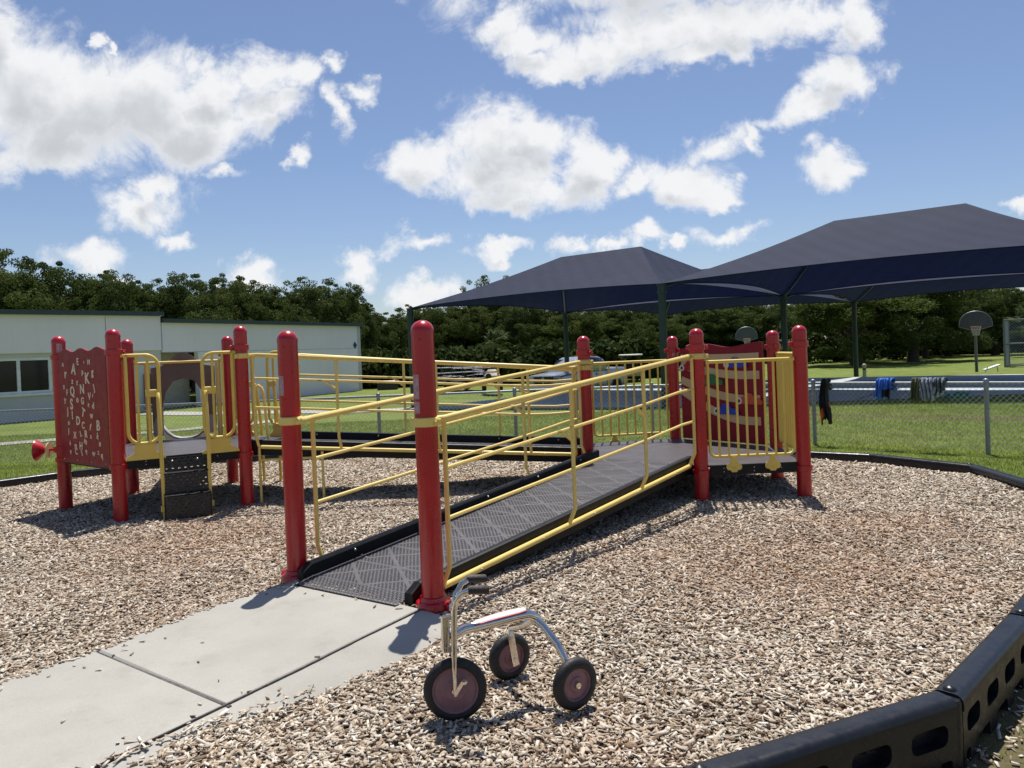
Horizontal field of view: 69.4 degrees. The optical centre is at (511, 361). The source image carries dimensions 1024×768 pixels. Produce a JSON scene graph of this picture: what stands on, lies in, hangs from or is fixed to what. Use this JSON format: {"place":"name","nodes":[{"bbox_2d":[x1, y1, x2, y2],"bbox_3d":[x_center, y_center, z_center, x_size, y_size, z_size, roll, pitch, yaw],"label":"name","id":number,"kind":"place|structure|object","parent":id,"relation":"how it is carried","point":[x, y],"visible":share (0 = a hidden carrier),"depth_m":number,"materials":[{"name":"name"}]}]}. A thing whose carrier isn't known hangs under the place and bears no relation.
{"place":"outdoors","nodes":[
{"label":"outdoors","id":0,"kind":"place"},
{"bbox_2d":[0,652,221,767],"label":"path","id":1,"kind":"structure","parent":0,"point":[107,707],"depth_m":2.99,"materials":[{"name":"concrete"}]},
{"bbox_2d":[92,651,231,707],"bbox_3d":[-1.609,1.420,3.324,1.132,0.012,0.016,-2,1,35],"label":"path joint","id":2,"kind":"object","parent":1,"relation":"on","point":[198,693],"visible":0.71,"depth_m":3.19,"materials":[{"name":"grey concrete"}]},
{"bbox_2d":[60,469,620,722],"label":"stray chips","id":3,"kind":"object","parent":1,"relation":"on","point":[63,720],"visible":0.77,"depth_m":3.68,"materials":[{"name":"brown wood"}]},
{"bbox_2d":[97,580,418,702],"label":"path","id":4,"kind":"structure","parent":0,"point":[259,640],"depth_m":3.73,"materials":[{"name":"concrete"}]},
{"bbox_2d":[101,610,450,767],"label":"path","id":5,"kind":"structure","parent":0,"point":[399,640],"depth_m":3.34,"materials":[{"name":"concrete"}]},
{"bbox_2d":[94,608,421,767],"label":"path joint","id":6,"kind":"object","parent":5,"relation":"on","point":[239,698],"visible":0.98,"depth_m":3.11,"materials":[{"name":"grey concrete"}]},
{"bbox_2d":[377,380,398,389],"bbox_3d":[-7.648,1.457,45.517,1.300,0.560,0.700,-2,1,0],"label":"equipment box","id":7,"kind":"object","parent":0,"point":[386,386],"visible":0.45,"depth_m":45.22,"materials":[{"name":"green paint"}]},
{"bbox_2d":[0,349,1023,767],"bbox_3d":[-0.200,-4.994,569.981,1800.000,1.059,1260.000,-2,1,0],"label":"ground","id":8,"kind":"structure","parent":0,"point":[938,365],"depth_m":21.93,"materials":[{"name":"green plant"}]},
{"bbox_2d":[0,248,66,309],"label":"oak tree","id":9,"kind":"object","parent":8,"relation":"on","point":[13,294],"visible":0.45,"depth_m":48.88,"materials":[{"name":"green plant"}]},
{"bbox_2d":[0,256,99,309],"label":"oak tree","id":10,"kind":"object","parent":8,"relation":"on","point":[55,284],"visible":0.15,"depth_m":52.11,"materials":[{"name":"green plant"}]},
{"bbox_2d":[44,273,150,310],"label":"oak tree","id":11,"kind":"object","parent":8,"relation":"on","point":[87,292],"visible":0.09,"depth_m":52.92,"materials":[{"name":"green plant"}]},
{"bbox_2d":[63,269,168,317],"bbox_3d":[-28.054,-1.894,52.874,8.618,9.407,8.598,-2,1,39],"label":"oak tree","id":12,"kind":"object","parent":8,"relation":"on","point":[115,293],"visible":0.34,"depth_m":51.82,"materials":[{"name":"green plant"}]},
{"bbox_2d":[121,278,196,352],"bbox_3d":[-26.900,-1.817,56.998,7.958,9.043,7.826,-2,1,-8],"label":"oak tree","id":13,"kind":"object","parent":8,"relation":"on","point":[158,280],"visible":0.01,"depth_m":55.42,"materials":[{"name":"green plant"}]},
{"bbox_2d":[0,309,363,422],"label":"school building","id":14,"kind":"structure","parent":8,"relation":"on","point":[26,375],"depth_m":33.30,"materials":[{"name":"paint"}]},
{"bbox_2d":[0,357,52,397],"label":"window","id":15,"kind":"structure","parent":14,"relation":"in","point":[19,377],"depth_m":29.76,"materials":[{"name":"black glass"}]},
{"bbox_2d":[138,271,241,391],"bbox_3d":[-23.701,-2.116,54.887,8.906,9.448,8.544,-2,1,35],"label":"oak tree","id":16,"kind":"object","parent":8,"relation":"on","point":[178,301],"visible":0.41,"depth_m":53.25,"materials":[{"name":"green plant"}]},
{"bbox_2d":[0,407,413,444],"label":"walkway","id":17,"kind":"structure","parent":8,"relation":"on","point":[32,441],"depth_m":20.21,"materials":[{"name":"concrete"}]},
{"bbox_2d":[197,280,247,293],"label":"oak tree","id":18,"kind":"object","parent":8,"relation":"on","point":[215,289],"visible":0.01,"depth_m":67.56,"materials":[{"name":"green plant"}]},
{"bbox_2d":[136,410,327,414],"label":"walkway","id":19,"kind":"structure","parent":8,"relation":"on","point":[200,413],"depth_m":29.80,"materials":[{"name":"concrete"}]},
{"bbox_2d":[197,273,287,320],"bbox_3d":[-21.161,-2.268,57.657,9.515,9.492,7.932,-2,1,6],"label":"oak tree","id":20,"kind":"object","parent":8,"relation":"on","point":[241,286],"visible":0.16,"depth_m":56.62,"materials":[{"name":"green plant"}]},
{"bbox_2d":[227,286,319,321],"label":"oak tree","id":21,"kind":"object","parent":8,"relation":"on","point":[266,311],"visible":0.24,"depth_m":56.10,"materials":[{"name":"green plant"}]},
{"bbox_2d":[286,291,330,302],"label":"oak tree","id":22,"kind":"object","parent":8,"relation":"on","point":[319,296],"visible":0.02,"depth_m":69.96,"materials":[{"name":"green plant"}]},
{"bbox_2d":[259,276,365,338],"bbox_3d":[-16.326,-2.345,59.859,9.213,9.188,9.233,-2,1,-15],"label":"oak tree","id":23,"kind":"object","parent":8,"relation":"on","point":[327,308],"visible":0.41,"depth_m":58.80,"materials":[{"name":"green plant"}]},
{"bbox_2d":[314,277,374,313],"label":"oak tree","id":24,"kind":"object","parent":8,"relation":"on","point":[358,292],"visible":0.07,"depth_m":69.93,"materials":[{"name":"green plant"}]},
{"bbox_2d":[326,296,384,348],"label":"oak tree","id":25,"kind":"object","parent":8,"relation":"on","point":[370,328],"visible":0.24,"depth_m":62.44,"materials":[{"name":"green plant"}]},
{"bbox_2d":[361,311,408,352],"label":"oak tree","id":26,"kind":"object","parent":8,"relation":"on","point":[390,332],"visible":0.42,"depth_m":65.70,"materials":[{"name":"green plant"}]},
{"bbox_2d":[400,307,443,332],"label":"oak tree","id":27,"kind":"object","parent":8,"relation":"on","point":[425,313],"depth_m":78.92,"materials":[{"name":"green plant"}]},
{"bbox_2d":[381,304,464,348],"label":"oak tree","id":28,"kind":"object","parent":8,"relation":"on","point":[417,315],"visible":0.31,"depth_m":68.65,"materials":[{"name":"green plant"}]},
{"bbox_2d":[424,306,494,350],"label":"oak tree","id":29,"kind":"object","parent":8,"relation":"on","point":[455,316],"visible":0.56,"depth_m":70.20,"materials":[{"name":"green plant"}]},
{"bbox_2d":[437,366,490,389],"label":"bleachers","id":30,"kind":"object","parent":8,"relation":"on","point":[474,368],"visible":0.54,"depth_m":41.51,"materials":[{"name":"metal"}]},
{"bbox_2d":[467,306,507,344],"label":"oak tree","id":31,"kind":"object","parent":8,"relation":"on","point":[493,320],"visible":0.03,"depth_m":74.25,"materials":[{"name":"green plant"}]},
{"bbox_2d":[459,274,522,337],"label":"oak tree","id":32,"kind":"object","parent":8,"relation":"on","point":[494,308],"visible":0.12,"depth_m":74.43,"materials":[{"name":"green plant"}]},
{"bbox_2d":[482,367,502,390],"bbox_3d":[-1.066,0.870,39.907,1.100,1.343,1.489,-2,1,0],"label":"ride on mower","id":33,"kind":"object","parent":8,"relation":"on","point":[491,372],"visible":0.43,"depth_m":39.29,"materials":[{"name":"white metal"}]},
{"bbox_2d":[482,328,510,347],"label":"fan palm","id":34,"kind":"object","parent":8,"relation":"on","point":[496,339],"visible":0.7,"depth_m":59.72,"materials":[{"name":"green plant"}]},
{"bbox_2d":[0,457,1023,767],"bbox_3d":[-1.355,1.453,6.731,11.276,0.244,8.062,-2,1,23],"label":"wood chips","id":35,"kind":"object","parent":8,"relation":"on","point":[936,515],"visible":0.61,"depth_m":4.20,"materials":[{"name":"beige wood"}]},
{"bbox_2d":[31,320,812,615],"bbox_3d":[-1.310,0.550,6.876,7.902,1.910,5.173,-2,1,13],"label":"play structure","id":36,"kind":"object","parent":35,"relation":"on","point":[427,558],"visible":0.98,"depth_m":6.77,"materials":[{"name":"red paint"}]},
{"bbox_2d":[423,574,596,720],"bbox_3d":[-0.032,1.111,2.929,0.586,0.542,0.463,-3,1,-42],"label":"tricycle","id":37,"kind":"object","parent":35,"relation":"on","point":[454,687],"visible":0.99,"depth_m":2.87,"materials":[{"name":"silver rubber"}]},
{"bbox_2d":[0,450,1023,767],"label":"playground border","id":38,"kind":"object","parent":8,"relation":"on","point":[950,718],"visible":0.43,"depth_m":2.67,"materials":[{"name":"black plastic"}]},
{"bbox_2d":[0,378,1023,462],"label":"chain link fence","id":39,"kind":"object","parent":8,"relation":"on","point":[986,410],"visible":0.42,"depth_m":11.19,"materials":[{"name":"metal"}]},
{"bbox_2d":[819,378,832,424],"bbox_3d":[4.283,0.544,10.064,0.187,0.643,0.169,-3,1,-44],"label":"jacket","id":40,"kind":"object","parent":39,"relation":"hanging from","point":[824,406],"visible":1,"depth_m":10.02,"materials":[{"name":"black fabric"}]},
{"bbox_2d":[873,377,896,399],"bbox_3d":[4.829,0.353,9.557,0.184,0.293,0.262,-3,1,-44],"label":"shirt","id":41,"kind":"object","parent":39,"relation":"hanging from","point":[883,387],"visible":1,"depth_m":9.52,"materials":[{"name":"blue fabric"}]},
{"bbox_2d":[909,377,922,402],"bbox_3d":[5.093,0.357,9.300,0.198,0.318,0.140,-3,1,-31],"label":"towel","id":42,"kind":"object","parent":39,"relation":"hanging from","point":[914,391],"visible":0.91,"depth_m":9.25,"materials":[{"name":"green fabric"}]},
{"bbox_2d":[919,377,934,401],"bbox_3d":[5.175,0.348,9.215,0.184,0.306,0.188,-2,1,43],"label":"towel","id":43,"kind":"object","parent":39,"relation":"hanging from","point":[926,387],"visible":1,"depth_m":9.16,"materials":[{"name":"grey fabric"}]},
{"bbox_2d":[933,377,947,396],"bbox_3d":[5.270,0.315,9.132,0.183,0.245,0.174,-3,1,-43],"label":"shirt","id":44,"kind":"object","parent":39,"relation":"hanging from","point":[939,386],"visible":0.99,"depth_m":9.07,"materials":[{"name":"fabric"}]},
{"bbox_2d":[482,306,554,351],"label":"oak tree","id":45,"kind":"object","parent":8,"relation":"on","point":[529,323],"visible":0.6,"depth_m":67.27,"materials":[{"name":"green plant"}]},
{"bbox_2d":[533,310,616,346],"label":"oak tree","id":46,"kind":"object","parent":8,"relation":"on","point":[590,330],"visible":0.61,"depth_m":64.29,"materials":[{"name":"green plant"}]},
{"bbox_2d":[524,356,627,391],"bbox_3d":[3.381,0.803,37.410,2.596,2.137,6.721,-2,1,37],"label":"pickup truck","id":47,"kind":"object","parent":8,"relation":"on","point":[554,375],"visible":0.23,"depth_m":36.65,"materials":[{"name":"silver metal"}]},
{"bbox_2d":[406,246,781,407],"bbox_3d":[3.496,-1.263,29.303,11.140,6.161,10.511,-2,1,38],"label":"shade canopy","id":48,"kind":"object","parent":8,"relation":"on","point":[565,284],"visible":0.94,"depth_m":28.44,"materials":[{"name":"blue fabric"}]},
{"bbox_2d":[175,313,1023,387],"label":"understory","id":49,"kind":"object","parent":8,"relation":"on","point":[552,352],"visible":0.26,"depth_m":48.49,"materials":[{"name":"green plant"}]},
{"bbox_2d":[580,310,648,341],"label":"oak tree","id":50,"kind":"object","parent":8,"relation":"on","point":[619,317],"visible":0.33,"depth_m":67.92,"materials":[{"name":"green plant"}]},
{"bbox_2d":[619,354,642,380],"bbox_3d":[7.320,0.355,45.511,1.250,1.624,2.200,-2,1,0],"label":"golf cart","id":51,"kind":"object","parent":8,"relation":"on","point":[629,366],"visible":0.39,"depth_m":45.22,"materials":[{"name":"white plastic"}]},
{"bbox_2d":[618,310,655,330],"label":"oak tree","id":52,"kind":"object","parent":8,"relation":"on","point":[647,315],"visible":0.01,"depth_m":74.57,"materials":[{"name":"green plant"}]},
{"bbox_2d":[618,316,688,363],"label":"oak tree","id":53,"kind":"object","parent":8,"relation":"on","point":[652,329],"visible":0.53,"depth_m":61.01,"materials":[{"name":"green plant"}]},
{"bbox_2d":[639,309,727,366],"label":"oak tree","id":54,"kind":"object","parent":8,"relation":"on","point":[690,320],"visible":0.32,"depth_m":68.44,"materials":[{"name":"green plant"}]},
{"bbox_2d":[562,268,858,376],"bbox_3d":[10.145,-1.627,37.292,11.262,6.161,10.644,-2,1,38],"label":"shade canopy","id":55,"kind":"object","parent":8,"relation":"on","point":[677,306],"visible":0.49,"depth_m":39.15,"materials":[{"name":"blue fabric"}]},
{"bbox_2d":[684,306,770,345],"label":"oak tree","id":56,"kind":"object","parent":8,"relation":"on","point":[725,313],"visible":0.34,"depth_m":69.45,"materials":[{"name":"green plant"}]},
{"bbox_2d":[439,374,1023,408],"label":"court","id":57,"kind":"object","parent":8,"relation":"on","point":[953,387],"visible":0.25,"depth_m":27.27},
{"bbox_2d":[456,374,1016,403],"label":"court markings","id":58,"kind":"object","parent":57,"relation":"on","point":[831,380],"visible":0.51,"depth_m":32.98,"materials":[{"name":"paint"}]},
{"bbox_2d":[661,203,1023,351],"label":"shade canopy","id":59,"kind":"object","parent":57,"relation":"on","point":[964,239],"visible":1,"depth_m":22.29,"materials":[{"name":"blue fabric"}]},
{"bbox_2d":[944,392,970,398],"bbox_3d":[12.348,0.991,20.443,0.673,0.316,0.304,-2,1,23],"label":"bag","id":60,"kind":"object","parent":57,"relation":"on","point":[961,395],"visible":0.55,"depth_m":20.38,"materials":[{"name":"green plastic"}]},
{"bbox_2d":[959,311,992,371],"bbox_3d":[22.413,-0.964,35.695,1.092,2.976,0.913,-2,1,-9],"label":"basketball hoop","id":61,"kind":"object","parent":57,"relation":"on","point":[974,321],"visible":1,"depth_m":35.71,"materials":[{"name":"paint"}]},
{"bbox_2d":[711,305,781,349],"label":"oak tree","id":62,"kind":"object","parent":8,"relation":"on","point":[753,310],"visible":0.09,"depth_m":73.65,"materials":[{"name":"green plant"}]},
{"bbox_2d":[735,327,757,343],"bbox_3d":[14.905,-0.706,46.908,1.071,3.026,0.908,-3,1,-28],"label":"basketball hoop","id":63,"kind":"object","parent":8,"relation":"on","point":[746,334],"visible":0.78,"depth_m":46.88,"materials":[{"name":"paint"}]},
{"bbox_2d":[716,304,799,362],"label":"oak tree","id":64,"kind":"object","parent":8,"relation":"on","point":[773,317],"visible":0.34,"depth_m":70.01,"materials":[{"name":"green plant"}]},
{"bbox_2d":[758,305,800,340],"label":"oak tree","id":65,"kind":"object","parent":8,"relation":"on","point":[787,314],"visible":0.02,"depth_m":78.32,"materials":[{"name":"green plant"}]},
{"bbox_2d":[780,304,826,346],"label":"oak tree","id":66,"kind":"object","parent":8,"relation":"on","point":[795,312],"depth_m":78.92,"materials":[{"name":"green plant"}]},
{"bbox_2d":[779,294,939,365],"bbox_3d":[24.961,-3.147,54.641,10.764,7.528,12.914,-2,1,22],"label":"oak tree","id":67,"kind":"object","parent":8,"relation":"on","point":[824,318],"visible":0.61,"depth_m":52.94,"materials":[{"name":"green plant"}]},
{"bbox_2d":[862,364,865,375],"bbox_3d":[17.932,0.450,37.617,0.199,0.700,0.199,-2,1,0],"label":"bollard","id":68,"kind":"object","parent":8,"relation":"on","point":[864,369],"visible":0.94,"depth_m":37.54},
{"bbox_2d":[787,273,1023,303],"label":"shade canopy","id":69,"kind":"object","parent":8,"relation":"on","point":[862,293],"visible":0.38,"depth_m":34.13,"materials":[{"name":"blue fabric"}]},
{"bbox_2d":[842,289,1005,361],"bbox_3d":[31.316,-3.529,58.019,11.454,7.719,11.289,-3,1,-43],"label":"oak tree","id":70,"kind":"object","parent":8,"relation":"on","point":[944,311],"visible":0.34,"depth_m":55.22,"materials":[{"name":"green plant"}]},
{"bbox_2d":[883,299,972,357],"bbox_3d":[36.718,-3.300,66.021,7.386,6.563,7.370,-2,1,0],"label":"oak tree","id":71,"kind":"object","parent":8,"relation":"on","point":[927,346],"visible":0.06,"depth_m":63.84,"materials":[{"name":"green plant"}]},
{"bbox_2d":[921,312,973,355],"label":"oak tree","id":72,"kind":"object","parent":8,"relation":"on","point":[948,352],"visible":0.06,"depth_m":67.05,"materials":[{"name":"green plant"}]},
{"bbox_2d":[941,288,1023,355],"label":"oak tree","id":73,"kind":"object","parent":8,"relation":"on","point":[1001,308],"visible":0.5,"depth_m":64.29,"materials":[{"name":"green plant"}]},
{"bbox_2d":[982,364,1000,371],"bbox_3d":[23.161,0.324,35.718,0.768,0.382,0.311,-2,1,6],"label":"field bench","id":74,"kind":"object","parent":8,"relation":"on","point":[991,367],"visible":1,"depth_m":35.62,"materials":[{"name":"white paint"}]},
{"bbox_2d":[967,288,1023,341],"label":"oak tree","id":75,"kind":"object","parent":8,"relation":"on","point":[1005,296],"visible":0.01,"depth_m":75.21,"materials":[{"name":"green plant"}]},
{"bbox_2d":[993,291,1023,352],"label":"oak tree","id":76,"kind":"object","parent":8,"relation":"on","point":[1020,348],"visible":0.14,"depth_m":65.22,"materials":[{"name":"green plant"}]},
{"bbox_2d":[1000,306,1023,336],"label":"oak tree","id":77,"kind":"object","parent":8,"relation":"on","point":[1020,312],"visible":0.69,"depth_m":58.17,"materials":[{"name":"green plant"}]},
{"bbox_2d":[1003,319,1023,366],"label":"ball backstop","id":78,"kind":"object","parent":8,"relation":"on","point":[1006,342],"visible":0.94,"depth_m":42.27,"materials":[{"name":"paint"}]},
{"bbox_2d":[0,0,1023,336],"label":"sky","id":79,"kind":"structure","parent":0,"point":[410,152],"materials":[{"name":"blue"}]}
]}

